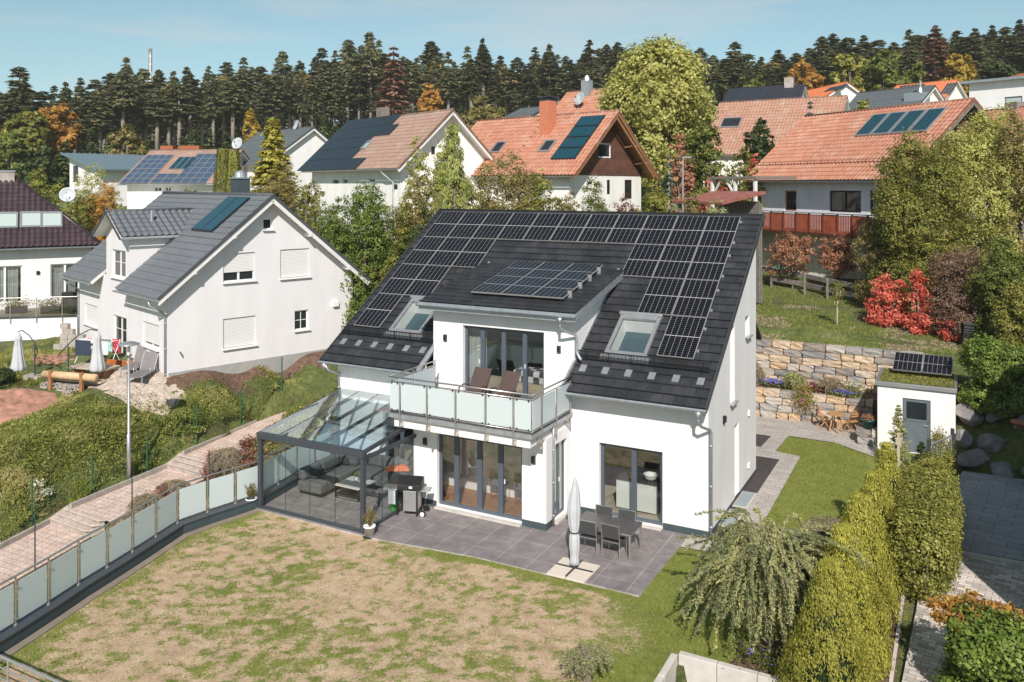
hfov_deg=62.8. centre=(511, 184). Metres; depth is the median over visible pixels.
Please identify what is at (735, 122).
faded roof house
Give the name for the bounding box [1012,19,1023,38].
fir tree
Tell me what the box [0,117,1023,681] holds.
ground
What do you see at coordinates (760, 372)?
ornamental grass
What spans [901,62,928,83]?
leafy tree
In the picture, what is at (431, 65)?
forest tree
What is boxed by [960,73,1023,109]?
modern white house
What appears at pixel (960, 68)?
leafy tree
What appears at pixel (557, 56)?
fir tree
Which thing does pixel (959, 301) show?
garden shrub
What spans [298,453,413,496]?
corner sofa
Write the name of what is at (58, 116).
leafy tree
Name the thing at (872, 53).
fir tree
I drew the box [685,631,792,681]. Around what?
violet cranesbill
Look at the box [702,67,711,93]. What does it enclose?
fir tree
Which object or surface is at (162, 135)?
fir tree
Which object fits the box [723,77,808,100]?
black roofed house
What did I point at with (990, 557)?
driveway step
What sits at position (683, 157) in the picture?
background street lamp
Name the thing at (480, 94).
fir tree
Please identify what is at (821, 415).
bistro chair
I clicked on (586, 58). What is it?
fir tree
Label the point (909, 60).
fir tree
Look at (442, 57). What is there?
fir tree
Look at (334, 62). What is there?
fir tree
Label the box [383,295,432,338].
roof window
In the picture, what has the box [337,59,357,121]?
fir tree
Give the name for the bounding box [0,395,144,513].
weed patch
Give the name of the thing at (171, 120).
fir tree
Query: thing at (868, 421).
flower pot
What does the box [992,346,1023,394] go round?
garden shrub
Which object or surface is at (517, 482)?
dining chair
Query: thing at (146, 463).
green wire fence
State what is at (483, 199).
garden shrub
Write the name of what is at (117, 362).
orange bench
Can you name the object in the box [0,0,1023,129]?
sky
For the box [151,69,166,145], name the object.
fir tree
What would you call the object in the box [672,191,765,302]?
red felt roof shelter
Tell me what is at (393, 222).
garden shrub
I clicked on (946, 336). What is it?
red creeper
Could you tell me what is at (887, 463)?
golden thuja
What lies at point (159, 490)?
dark red shrub
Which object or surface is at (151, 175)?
blue panel house
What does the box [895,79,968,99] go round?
red roofed house
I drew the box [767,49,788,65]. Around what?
fir tree
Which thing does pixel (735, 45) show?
fir tree
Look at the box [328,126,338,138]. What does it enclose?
young fir
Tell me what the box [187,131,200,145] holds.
young fir
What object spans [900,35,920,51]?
fir tree
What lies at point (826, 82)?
forest tree
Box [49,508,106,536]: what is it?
stone steps
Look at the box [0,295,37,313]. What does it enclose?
planter box
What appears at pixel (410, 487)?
gas grill
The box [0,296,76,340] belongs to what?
terrace wall
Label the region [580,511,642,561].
garden table
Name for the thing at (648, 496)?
kitchen island
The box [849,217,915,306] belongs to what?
garden shrub
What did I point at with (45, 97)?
fir tree
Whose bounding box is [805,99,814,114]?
blue spruce
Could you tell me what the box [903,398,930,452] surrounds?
door
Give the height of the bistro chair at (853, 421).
0.911 m
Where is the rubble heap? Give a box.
[32,353,74,364]
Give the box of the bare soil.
[165,351,328,399]
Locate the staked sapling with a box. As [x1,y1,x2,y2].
[828,280,846,323]
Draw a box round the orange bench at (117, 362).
[107,359,132,365]
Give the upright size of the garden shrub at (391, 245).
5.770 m
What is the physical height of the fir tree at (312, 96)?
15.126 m
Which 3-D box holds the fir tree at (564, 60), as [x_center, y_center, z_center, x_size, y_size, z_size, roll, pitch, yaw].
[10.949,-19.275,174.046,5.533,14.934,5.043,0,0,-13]
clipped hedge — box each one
[879,461,925,598]
[894,448,968,605]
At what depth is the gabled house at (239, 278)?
36.87 m
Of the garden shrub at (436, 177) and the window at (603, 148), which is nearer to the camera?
the garden shrub at (436, 177)
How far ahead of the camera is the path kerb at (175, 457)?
30.27 m
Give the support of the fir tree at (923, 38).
on the ground at (312, 383)
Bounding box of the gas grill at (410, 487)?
[383,475,431,516]
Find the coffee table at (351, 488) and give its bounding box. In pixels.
[334,476,375,501]
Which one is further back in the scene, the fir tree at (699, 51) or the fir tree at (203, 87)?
the fir tree at (203, 87)
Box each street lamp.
[117,341,139,478]
[682,156,691,212]
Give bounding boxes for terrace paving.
[256,485,688,596]
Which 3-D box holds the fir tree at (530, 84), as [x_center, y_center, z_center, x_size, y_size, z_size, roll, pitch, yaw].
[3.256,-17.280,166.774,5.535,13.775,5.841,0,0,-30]
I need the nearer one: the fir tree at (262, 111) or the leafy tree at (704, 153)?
the leafy tree at (704, 153)
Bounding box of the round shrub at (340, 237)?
[322,181,396,325]
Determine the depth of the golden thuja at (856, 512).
18.93 m
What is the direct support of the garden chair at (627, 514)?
on the terrace paving
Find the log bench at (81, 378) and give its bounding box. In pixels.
[41,370,106,391]
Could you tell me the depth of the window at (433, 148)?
57.59 m
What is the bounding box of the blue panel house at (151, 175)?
[117,138,249,208]
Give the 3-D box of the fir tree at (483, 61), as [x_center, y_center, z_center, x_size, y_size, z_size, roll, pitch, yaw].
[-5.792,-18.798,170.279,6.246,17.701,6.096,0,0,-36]
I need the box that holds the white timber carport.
[709,176,796,212]
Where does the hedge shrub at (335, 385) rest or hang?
on the ground at (312, 383)
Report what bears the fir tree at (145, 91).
on the ground at (312, 383)
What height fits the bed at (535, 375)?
0.620 m
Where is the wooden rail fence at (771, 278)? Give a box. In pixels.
[762,266,868,298]
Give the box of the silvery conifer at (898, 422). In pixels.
[887,405,914,465]
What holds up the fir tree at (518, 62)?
on the ground at (312, 383)
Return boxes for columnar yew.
[212,148,230,191]
[224,150,241,191]
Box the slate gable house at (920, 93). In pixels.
[849,80,944,109]
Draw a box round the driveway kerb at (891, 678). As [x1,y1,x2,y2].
[889,594,904,681]
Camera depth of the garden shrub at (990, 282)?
35.89 m
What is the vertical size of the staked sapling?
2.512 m
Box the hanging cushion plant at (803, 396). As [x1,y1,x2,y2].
[789,369,820,417]
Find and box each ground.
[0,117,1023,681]
[84,367,137,387]
[97,368,186,414]
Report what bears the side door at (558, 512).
in the detached house at (637, 334)
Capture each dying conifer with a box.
[373,45,413,114]
[915,27,954,81]
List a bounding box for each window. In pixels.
[73,166,77,181]
[82,303,97,328]
[109,249,125,279]
[141,321,159,351]
[155,187,160,191]
[222,252,256,283]
[222,315,257,350]
[262,218,274,230]
[279,248,310,279]
[294,309,310,331]
[333,179,338,183]
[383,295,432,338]
[431,145,435,155]
[598,143,609,157]
[600,311,662,362]
[607,180,609,193]
[625,180,631,198]
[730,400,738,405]
[786,191,795,210]
[830,190,860,212]
[871,190,877,213]
[1005,96,1021,102]
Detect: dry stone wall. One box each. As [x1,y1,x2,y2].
[756,338,923,393]
[756,387,873,427]
[856,425,877,446]
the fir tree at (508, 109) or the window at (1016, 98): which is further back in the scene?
the fir tree at (508, 109)
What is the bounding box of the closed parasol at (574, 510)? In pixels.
[556,475,592,576]
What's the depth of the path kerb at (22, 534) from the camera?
25.40 m
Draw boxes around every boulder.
[955,429,972,448]
[956,403,984,426]
[957,448,989,467]
[977,433,1006,452]
[984,410,1006,422]
[990,461,1016,477]
[1013,414,1023,429]
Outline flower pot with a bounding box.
[858,413,876,429]
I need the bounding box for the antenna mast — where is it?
[148,48,151,80]
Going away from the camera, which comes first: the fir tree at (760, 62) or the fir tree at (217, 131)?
the fir tree at (760, 62)
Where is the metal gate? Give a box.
[927,428,954,471]
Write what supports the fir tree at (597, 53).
on the ground at (312, 383)
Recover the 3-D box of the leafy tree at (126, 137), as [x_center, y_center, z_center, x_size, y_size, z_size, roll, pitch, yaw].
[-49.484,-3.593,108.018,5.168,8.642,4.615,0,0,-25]
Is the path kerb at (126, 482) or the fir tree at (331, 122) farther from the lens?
the fir tree at (331, 122)
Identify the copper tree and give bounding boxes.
[764,230,818,288]
[814,234,858,288]
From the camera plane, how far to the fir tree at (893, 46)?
162.77 m
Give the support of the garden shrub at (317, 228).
on the ground at (312, 383)
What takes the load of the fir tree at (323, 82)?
on the ground at (312, 383)
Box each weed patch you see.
[0,388,123,461]
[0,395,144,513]
[0,409,142,521]
[0,422,97,538]
[2,392,179,489]
[3,402,178,487]
[83,383,222,479]
[159,371,262,439]
[218,361,306,417]
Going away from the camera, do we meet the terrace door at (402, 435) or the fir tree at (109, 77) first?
the terrace door at (402, 435)
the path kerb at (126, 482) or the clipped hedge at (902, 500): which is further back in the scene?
the path kerb at (126, 482)
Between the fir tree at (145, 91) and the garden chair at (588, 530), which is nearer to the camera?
the garden chair at (588, 530)
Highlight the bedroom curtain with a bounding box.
[469,328,486,384]
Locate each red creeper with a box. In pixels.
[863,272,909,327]
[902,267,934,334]
[933,309,963,341]
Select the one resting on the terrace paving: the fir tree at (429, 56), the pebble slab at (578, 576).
the pebble slab at (578, 576)
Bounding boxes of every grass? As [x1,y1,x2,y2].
[0,337,296,510]
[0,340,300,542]
[14,397,335,616]
[125,492,163,514]
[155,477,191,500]
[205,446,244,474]
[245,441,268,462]
[756,271,962,358]
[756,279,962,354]
[756,366,764,385]
[795,514,841,559]
[816,376,846,393]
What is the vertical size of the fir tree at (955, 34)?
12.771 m
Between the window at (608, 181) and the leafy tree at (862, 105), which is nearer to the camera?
the window at (608, 181)
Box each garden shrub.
[24,168,65,212]
[60,163,122,232]
[66,188,99,249]
[83,178,121,241]
[250,179,261,192]
[256,161,308,213]
[295,179,326,235]
[302,204,321,226]
[310,204,355,253]
[311,218,328,237]
[344,218,391,277]
[356,243,392,291]
[369,222,403,281]
[370,205,405,282]
[376,247,401,286]
[381,192,419,272]
[385,234,413,266]
[396,135,438,230]
[396,170,430,242]
[403,202,434,247]
[428,131,468,215]
[430,192,441,217]
[464,148,548,209]
[471,190,490,208]
[514,168,565,210]
[553,191,579,210]
[578,174,610,210]
[612,193,636,211]
[633,183,671,211]
[684,192,703,212]
[701,196,727,212]
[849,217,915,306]
[862,125,974,312]
[892,227,975,318]
[918,100,1023,292]
[921,239,994,339]
[924,425,959,475]
[955,331,1023,417]
[964,234,1023,342]
[978,111,1023,260]
[986,277,1023,348]
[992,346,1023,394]
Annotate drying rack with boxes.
[74,337,119,362]
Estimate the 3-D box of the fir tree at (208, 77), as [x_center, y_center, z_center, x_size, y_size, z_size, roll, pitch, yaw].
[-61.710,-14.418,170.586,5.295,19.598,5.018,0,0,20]
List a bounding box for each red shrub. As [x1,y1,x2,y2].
[145,483,176,498]
[200,448,219,481]
[234,434,256,466]
[699,175,726,211]
[743,153,759,199]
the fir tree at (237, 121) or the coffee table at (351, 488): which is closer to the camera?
the coffee table at (351, 488)
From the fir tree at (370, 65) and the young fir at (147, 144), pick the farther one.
the fir tree at (370, 65)
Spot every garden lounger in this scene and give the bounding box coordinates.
[120,345,146,376]
[126,351,158,384]
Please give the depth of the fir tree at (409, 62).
187.55 m
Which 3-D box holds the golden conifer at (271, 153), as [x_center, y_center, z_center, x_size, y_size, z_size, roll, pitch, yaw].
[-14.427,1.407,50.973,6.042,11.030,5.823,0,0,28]
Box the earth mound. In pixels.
[0,388,56,424]
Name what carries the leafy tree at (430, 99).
on the ground at (312, 383)
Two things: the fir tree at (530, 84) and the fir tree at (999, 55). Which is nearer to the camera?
the fir tree at (999, 55)
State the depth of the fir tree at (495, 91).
166.94 m
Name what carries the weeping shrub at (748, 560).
on the ground at (312, 383)
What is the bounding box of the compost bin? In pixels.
[958,321,980,346]
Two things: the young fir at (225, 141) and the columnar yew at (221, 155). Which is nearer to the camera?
the columnar yew at (221, 155)
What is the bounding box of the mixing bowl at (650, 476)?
[643,471,657,480]
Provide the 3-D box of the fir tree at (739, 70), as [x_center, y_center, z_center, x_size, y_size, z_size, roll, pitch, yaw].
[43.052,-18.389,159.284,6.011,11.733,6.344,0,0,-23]
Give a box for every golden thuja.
[771,559,877,681]
[780,555,886,681]
[795,523,897,681]
[836,491,906,626]
[837,521,902,656]
[859,470,913,594]
[863,494,907,608]
[874,441,905,505]
[874,470,895,523]
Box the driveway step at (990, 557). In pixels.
[960,550,1023,565]
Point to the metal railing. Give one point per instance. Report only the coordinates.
(8, 660)
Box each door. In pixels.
[0,265,21,302]
[50,263,78,299]
[116,315,126,352]
[386,412,404,458]
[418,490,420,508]
[439,433,521,520]
[465,325,543,400]
[555,440,563,516]
[601,443,662,525]
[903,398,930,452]
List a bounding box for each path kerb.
[0,519,49,549]
[48,504,69,523]
[69,496,90,507]
[88,464,166,499]
[166,451,182,467]
[182,420,256,454]
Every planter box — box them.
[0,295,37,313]
[26,298,61,313]
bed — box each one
[513,361,542,391]
[729,636,792,678]
[756,381,877,415]
[863,593,905,681]
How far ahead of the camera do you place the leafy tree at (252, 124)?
127.49 m
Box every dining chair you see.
[489,468,509,499]
[514,473,520,504]
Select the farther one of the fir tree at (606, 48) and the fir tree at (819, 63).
the fir tree at (606, 48)
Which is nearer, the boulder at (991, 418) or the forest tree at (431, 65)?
the boulder at (991, 418)
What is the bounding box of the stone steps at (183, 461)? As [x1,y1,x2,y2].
[167,454,205,476]
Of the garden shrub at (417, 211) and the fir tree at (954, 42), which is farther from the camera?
the fir tree at (954, 42)
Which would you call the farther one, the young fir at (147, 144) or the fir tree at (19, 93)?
the fir tree at (19, 93)
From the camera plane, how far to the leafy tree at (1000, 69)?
111.06 m
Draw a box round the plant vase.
[353,472,358,481]
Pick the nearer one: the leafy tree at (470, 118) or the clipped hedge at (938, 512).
the clipped hedge at (938, 512)
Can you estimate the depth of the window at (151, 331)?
35.06 m
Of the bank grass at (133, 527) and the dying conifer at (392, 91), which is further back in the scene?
the dying conifer at (392, 91)
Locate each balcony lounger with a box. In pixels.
[458,366,491,394]
[487,370,520,397]
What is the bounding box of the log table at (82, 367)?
[69,363,119,378]
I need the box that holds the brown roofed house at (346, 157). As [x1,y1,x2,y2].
[297,107,493,242]
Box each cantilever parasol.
[10,330,40,379]
[57,329,105,384]
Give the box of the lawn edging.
[0,509,260,661]
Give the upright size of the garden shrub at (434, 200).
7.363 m
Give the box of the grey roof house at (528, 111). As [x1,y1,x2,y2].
[503,106,538,117]
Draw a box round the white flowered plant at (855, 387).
[838,379,872,396]
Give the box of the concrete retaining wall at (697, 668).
[654,651,791,681]
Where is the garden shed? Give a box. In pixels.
[875,352,956,453]
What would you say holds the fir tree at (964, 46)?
on the ground at (312, 383)
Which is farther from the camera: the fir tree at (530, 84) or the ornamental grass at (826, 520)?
the fir tree at (530, 84)
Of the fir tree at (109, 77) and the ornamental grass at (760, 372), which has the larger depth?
the fir tree at (109, 77)
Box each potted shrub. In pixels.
[244,483,257,509]
[361,505,377,538]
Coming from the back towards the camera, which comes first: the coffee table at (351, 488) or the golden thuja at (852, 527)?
the coffee table at (351, 488)
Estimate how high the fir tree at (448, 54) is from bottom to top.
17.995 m
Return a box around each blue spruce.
[663,156,678,211]
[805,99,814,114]
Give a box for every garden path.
[0,524,88,590]
[74,468,204,527]
[186,412,285,459]
[680,535,725,551]
[732,454,799,532]
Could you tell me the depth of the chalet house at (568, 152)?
57.88 m
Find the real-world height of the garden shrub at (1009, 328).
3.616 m
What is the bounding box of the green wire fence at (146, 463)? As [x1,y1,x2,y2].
[31,357,282,524]
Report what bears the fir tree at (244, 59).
on the ground at (312, 383)
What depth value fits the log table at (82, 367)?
34.52 m
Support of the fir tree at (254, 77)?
on the ground at (312, 383)
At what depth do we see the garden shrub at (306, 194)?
45.59 m
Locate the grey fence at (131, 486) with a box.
[0,423,258,587]
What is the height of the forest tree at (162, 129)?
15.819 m
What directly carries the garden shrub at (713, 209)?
on the ground at (312, 383)
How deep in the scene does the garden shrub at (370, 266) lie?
41.42 m
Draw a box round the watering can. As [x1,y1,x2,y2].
[390,501,399,510]
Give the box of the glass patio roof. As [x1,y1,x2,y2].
[256,388,415,533]
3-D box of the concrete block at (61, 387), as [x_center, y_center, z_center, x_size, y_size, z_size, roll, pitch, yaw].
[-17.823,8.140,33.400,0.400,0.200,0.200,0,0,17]
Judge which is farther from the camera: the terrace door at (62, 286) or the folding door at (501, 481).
the terrace door at (62, 286)
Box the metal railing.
[0,655,60,681]
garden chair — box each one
[579,520,602,555]
[588,504,612,546]
[600,523,626,559]
[611,508,635,547]
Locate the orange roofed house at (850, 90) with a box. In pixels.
[807,81,861,102]
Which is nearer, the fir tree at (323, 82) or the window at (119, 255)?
the window at (119, 255)
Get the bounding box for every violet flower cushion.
[756,376,791,389]
[826,388,866,398]
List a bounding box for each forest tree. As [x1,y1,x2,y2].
[85,87,125,153]
[148,84,186,142]
[204,73,238,146]
[255,74,283,123]
[290,70,321,126]
[349,56,374,118]
[417,61,450,101]
[490,66,517,114]
[531,60,546,95]
[710,62,744,96]
[752,61,781,80]
[806,56,828,85]
[888,50,908,68]
[993,39,1023,71]
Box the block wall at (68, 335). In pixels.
[53,323,85,349]
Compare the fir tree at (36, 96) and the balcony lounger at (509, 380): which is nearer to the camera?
the balcony lounger at (509, 380)
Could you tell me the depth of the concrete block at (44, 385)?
33.82 m
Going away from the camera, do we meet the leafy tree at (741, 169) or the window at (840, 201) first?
the window at (840, 201)
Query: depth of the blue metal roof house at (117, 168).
89.90 m
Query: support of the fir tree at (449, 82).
on the ground at (312, 383)
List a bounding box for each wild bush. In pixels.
[0,365,16,389]
[33,478,57,501]
[158,407,208,435]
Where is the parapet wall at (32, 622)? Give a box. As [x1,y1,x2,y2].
[0,461,317,654]
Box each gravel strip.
[713,458,778,539]
[756,434,770,446]
[756,456,764,470]
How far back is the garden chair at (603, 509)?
23.18 m
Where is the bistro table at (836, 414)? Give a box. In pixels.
[826,411,845,433]
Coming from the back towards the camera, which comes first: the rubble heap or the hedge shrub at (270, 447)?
the rubble heap
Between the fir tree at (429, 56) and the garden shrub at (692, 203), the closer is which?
the garden shrub at (692, 203)
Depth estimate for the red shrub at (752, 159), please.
59.79 m
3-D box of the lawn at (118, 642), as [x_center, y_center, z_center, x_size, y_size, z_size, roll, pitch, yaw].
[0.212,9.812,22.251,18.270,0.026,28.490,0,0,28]
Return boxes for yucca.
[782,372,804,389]
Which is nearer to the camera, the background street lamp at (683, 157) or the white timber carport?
the white timber carport
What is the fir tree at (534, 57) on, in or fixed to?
on the ground at (312, 383)
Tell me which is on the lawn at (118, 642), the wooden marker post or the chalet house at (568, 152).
the wooden marker post
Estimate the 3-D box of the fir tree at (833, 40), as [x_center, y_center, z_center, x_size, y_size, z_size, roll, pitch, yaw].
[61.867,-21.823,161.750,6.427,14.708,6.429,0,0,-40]
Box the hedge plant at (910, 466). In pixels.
[897,457,924,483]
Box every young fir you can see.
[44,141,72,192]
[79,128,103,153]
[102,132,115,153]
[143,140,152,151]
[176,137,189,146]
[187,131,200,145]
[202,129,216,148]
[217,132,232,148]
[318,116,329,137]
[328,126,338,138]
[457,106,464,114]
[703,84,719,121]
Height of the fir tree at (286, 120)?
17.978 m
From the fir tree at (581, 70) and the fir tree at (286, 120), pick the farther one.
the fir tree at (286, 120)
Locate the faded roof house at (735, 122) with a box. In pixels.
[703,95,850,186]
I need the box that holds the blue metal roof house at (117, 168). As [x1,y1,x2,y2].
[61,152,144,207]
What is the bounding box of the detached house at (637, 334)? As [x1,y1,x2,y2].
[317,208,764,536]
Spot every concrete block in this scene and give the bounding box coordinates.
[40,382,47,388]
[58,385,69,391]
[62,390,73,395]
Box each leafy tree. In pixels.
[0,108,50,161]
[0,130,34,178]
[14,145,69,193]
[37,102,82,161]
[108,123,147,154]
[242,108,261,141]
[416,83,443,111]
[459,94,503,128]
[484,100,506,118]
[594,33,722,190]
[667,134,697,211]
[674,124,731,212]
[722,146,765,208]
[739,75,765,86]
[741,117,775,200]
[785,56,826,89]
[827,52,870,91]
[853,98,869,109]
[860,48,906,90]
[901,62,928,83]
[939,53,978,96]
[974,60,1019,79]
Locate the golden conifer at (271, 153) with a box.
[249,117,300,211]
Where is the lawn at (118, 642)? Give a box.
[0,436,919,681]
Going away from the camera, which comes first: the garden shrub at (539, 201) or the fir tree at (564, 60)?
the garden shrub at (539, 201)
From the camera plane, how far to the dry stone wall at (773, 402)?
34.51 m
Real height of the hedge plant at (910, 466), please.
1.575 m
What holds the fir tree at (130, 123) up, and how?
on the ground at (312, 383)
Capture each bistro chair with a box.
[816,404,828,428]
[843,410,859,433]
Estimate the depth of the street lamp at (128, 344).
28.83 m
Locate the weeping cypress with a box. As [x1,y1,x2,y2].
[427,117,476,217]
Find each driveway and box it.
[902,555,1023,681]
[956,471,1023,560]
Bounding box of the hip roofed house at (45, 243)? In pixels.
[0,170,100,309]
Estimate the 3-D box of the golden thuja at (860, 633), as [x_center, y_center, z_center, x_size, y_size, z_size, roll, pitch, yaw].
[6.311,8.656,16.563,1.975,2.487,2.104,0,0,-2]
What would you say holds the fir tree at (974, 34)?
on the ground at (312, 383)
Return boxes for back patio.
[756,416,876,458]
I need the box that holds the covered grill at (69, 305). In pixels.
[61,291,76,313]
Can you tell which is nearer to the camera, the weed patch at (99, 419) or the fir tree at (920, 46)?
the weed patch at (99, 419)
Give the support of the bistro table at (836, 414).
on the back patio
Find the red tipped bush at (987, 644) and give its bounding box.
[924,587,1023,681]
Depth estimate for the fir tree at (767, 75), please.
153.09 m
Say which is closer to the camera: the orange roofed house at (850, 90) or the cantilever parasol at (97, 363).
the cantilever parasol at (97, 363)
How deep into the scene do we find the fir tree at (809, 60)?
157.30 m
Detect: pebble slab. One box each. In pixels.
[546,565,570,578]
[555,557,572,568]
[566,570,591,583]
[574,561,599,574]
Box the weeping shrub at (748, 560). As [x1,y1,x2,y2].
[675,507,874,652]
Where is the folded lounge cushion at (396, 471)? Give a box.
[386,464,408,491]
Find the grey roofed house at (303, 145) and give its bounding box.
[237,120,328,214]
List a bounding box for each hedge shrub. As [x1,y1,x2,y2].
[250,419,293,463]
[279,404,323,446]
[307,391,337,433]
[332,381,337,396]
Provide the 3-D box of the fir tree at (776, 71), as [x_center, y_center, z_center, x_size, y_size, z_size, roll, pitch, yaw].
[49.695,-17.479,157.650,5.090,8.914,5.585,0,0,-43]
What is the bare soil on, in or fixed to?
on the ground at (312, 383)
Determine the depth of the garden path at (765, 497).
26.96 m
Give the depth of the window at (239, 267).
35.83 m
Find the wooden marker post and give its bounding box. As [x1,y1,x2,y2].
[896,432,900,469]
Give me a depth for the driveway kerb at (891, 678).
17.80 m
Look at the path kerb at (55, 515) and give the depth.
26.44 m
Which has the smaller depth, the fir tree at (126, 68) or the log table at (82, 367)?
the log table at (82, 367)
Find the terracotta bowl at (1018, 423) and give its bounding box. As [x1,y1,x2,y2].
[1010,419,1023,428]
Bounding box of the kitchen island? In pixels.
[615,461,660,513]
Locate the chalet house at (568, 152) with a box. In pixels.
[470,96,658,211]
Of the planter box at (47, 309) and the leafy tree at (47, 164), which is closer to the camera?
the planter box at (47, 309)
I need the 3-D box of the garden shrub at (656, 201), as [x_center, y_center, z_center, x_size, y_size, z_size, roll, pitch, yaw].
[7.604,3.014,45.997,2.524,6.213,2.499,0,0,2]
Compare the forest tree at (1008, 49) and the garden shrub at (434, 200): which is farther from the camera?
the forest tree at (1008, 49)
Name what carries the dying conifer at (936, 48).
on the ground at (312, 383)
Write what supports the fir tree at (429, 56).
on the ground at (312, 383)
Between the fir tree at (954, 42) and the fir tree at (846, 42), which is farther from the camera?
the fir tree at (846, 42)
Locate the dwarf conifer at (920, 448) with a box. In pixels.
[911,441,926,461]
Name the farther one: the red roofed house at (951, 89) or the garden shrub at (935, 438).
the red roofed house at (951, 89)
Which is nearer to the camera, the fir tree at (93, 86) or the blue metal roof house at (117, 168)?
the blue metal roof house at (117, 168)
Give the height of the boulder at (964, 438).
0.623 m
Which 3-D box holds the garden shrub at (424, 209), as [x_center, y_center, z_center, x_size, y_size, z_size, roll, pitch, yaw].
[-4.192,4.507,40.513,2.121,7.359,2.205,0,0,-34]
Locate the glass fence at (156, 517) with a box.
[0,425,332,630]
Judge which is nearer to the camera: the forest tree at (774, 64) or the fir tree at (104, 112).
the fir tree at (104, 112)
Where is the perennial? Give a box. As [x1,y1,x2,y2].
[800,379,827,393]
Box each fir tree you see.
[0,92,21,125]
[0,102,6,148]
[1,82,32,128]
[4,66,40,111]
[28,92,44,103]
[35,91,53,109]
[36,103,52,111]
[46,85,59,153]
[46,101,59,159]
[56,81,72,101]
[57,98,71,164]
[65,98,88,152]
[72,77,86,152]
[73,85,93,152]
[75,90,104,153]
[79,79,102,152]
[85,96,118,153]
[92,72,118,151]
[102,84,120,147]
[105,72,143,152]
[115,57,139,151]
[116,114,140,146]
[118,77,153,148]
[129,87,154,147]
[133,68,158,145]
[136,88,173,148]
[137,81,164,148]
[150,82,176,145]
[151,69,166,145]
[153,86,184,145]
[161,83,197,148]
[165,71,180,145]
[171,123,199,143]
[180,67,205,144]
[180,73,202,145]
[183,79,215,145]
[190,82,211,148]
[198,78,236,147]
[199,65,219,146]
[200,74,224,147]
[201,72,208,144]
[215,62,235,132]
[215,123,241,137]
[215,124,241,147]
[217,76,247,148]
[217,79,231,146]
[228,73,241,137]
[234,69,254,142]
[235,57,257,143]
[246,66,259,82]
[247,73,261,119]
[248,66,267,130]
[252,77,282,130]
[258,75,291,118]
[263,116,287,129]
[271,51,293,128]
[280,73,300,127]
[284,108,302,126]
[286,115,330,127]
[287,70,299,126]
[289,73,309,126]
[290,60,308,111]
[294,114,320,128]
[299,75,322,125]
[305,56,324,127]
[310,66,339,136]
[314,47,328,129]
[314,60,336,132]
[320,68,348,132]
[325,50,345,109]
[325,60,332,135]
[326,64,351,127]
[337,39,359,120]
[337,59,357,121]
[339,48,368,123]
[345,45,368,117]
[345,55,372,118]
[357,41,383,117]
[360,31,381,93]
[367,39,383,117]
[371,70,385,113]
[375,53,390,106]
[379,66,396,100]
[392,55,414,114]
[401,58,415,113]
[401,65,425,113]
[405,57,421,113]
[413,65,434,106]
[416,40,443,77]
[428,63,446,107]
[436,68,461,108]
[437,53,450,107]
[440,51,461,111]
[445,61,459,109]
[446,69,468,114]
[454,62,477,120]
[455,45,476,114]
[457,58,484,108]
[465,58,492,107]
[473,48,495,114]
[475,38,491,105]
[480,57,493,118]
[484,70,506,107]
[489,55,507,107]
[490,72,514,114]
[493,70,517,113]
[504,57,525,110]
[508,77,526,109]
[515,63,542,106]
[526,47,545,106]
[530,66,551,105]
[536,43,560,106]
[537,51,562,95]
[544,71,568,103]
[551,55,572,94]
[555,54,560,70]
[560,60,580,97]
[573,59,587,88]
[578,39,601,83]
[583,60,604,88]
[593,48,603,66]
[595,44,611,77]
[597,65,610,87]
[604,49,625,77]
[606,42,626,65]
[694,47,709,113]
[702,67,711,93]
[703,73,731,108]
[706,55,720,77]
[714,58,739,98]
[723,56,744,91]
[724,41,746,80]
[735,67,756,86]
[742,54,756,69]
[749,64,766,80]
[757,57,764,65]
[758,64,778,85]
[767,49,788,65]
[770,67,782,83]
[772,59,793,84]
[789,52,804,65]
[800,56,823,85]
[802,48,812,62]
[806,36,836,59]
[811,57,830,80]
[819,50,837,81]
[826,50,848,78]
[828,33,840,51]
[835,37,861,59]
[855,35,870,55]
[856,52,870,69]
[868,51,878,60]
[869,39,890,84]
[888,42,903,86]
[893,29,914,85]
[896,46,923,71]
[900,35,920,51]
[905,35,930,50]
[915,42,931,79]
[926,25,943,53]
[930,38,953,76]
[938,30,975,79]
[945,37,988,62]
[948,40,957,53]
[963,38,993,77]
[968,28,984,43]
[979,41,999,69]
[983,25,999,46]
[989,27,1017,61]
[989,45,1011,67]
[997,36,1019,65]
[1006,37,1023,72]
[1011,32,1023,60]
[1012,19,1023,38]
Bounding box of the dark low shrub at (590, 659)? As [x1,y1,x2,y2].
[557,641,615,681]
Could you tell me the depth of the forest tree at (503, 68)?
173.26 m
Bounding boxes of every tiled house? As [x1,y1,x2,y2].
[557,76,643,182]
[743,97,1002,278]
[985,101,1023,187]
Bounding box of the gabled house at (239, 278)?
[60,170,369,376]
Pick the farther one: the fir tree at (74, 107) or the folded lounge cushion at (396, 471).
the fir tree at (74, 107)
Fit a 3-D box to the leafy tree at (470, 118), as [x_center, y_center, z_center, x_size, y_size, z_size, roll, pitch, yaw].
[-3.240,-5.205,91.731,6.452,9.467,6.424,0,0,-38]
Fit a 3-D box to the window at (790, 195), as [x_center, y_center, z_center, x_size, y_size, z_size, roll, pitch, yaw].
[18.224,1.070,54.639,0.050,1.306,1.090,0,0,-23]
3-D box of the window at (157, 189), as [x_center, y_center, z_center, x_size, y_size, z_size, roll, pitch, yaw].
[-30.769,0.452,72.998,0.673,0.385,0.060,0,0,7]
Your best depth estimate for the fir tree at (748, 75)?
155.13 m

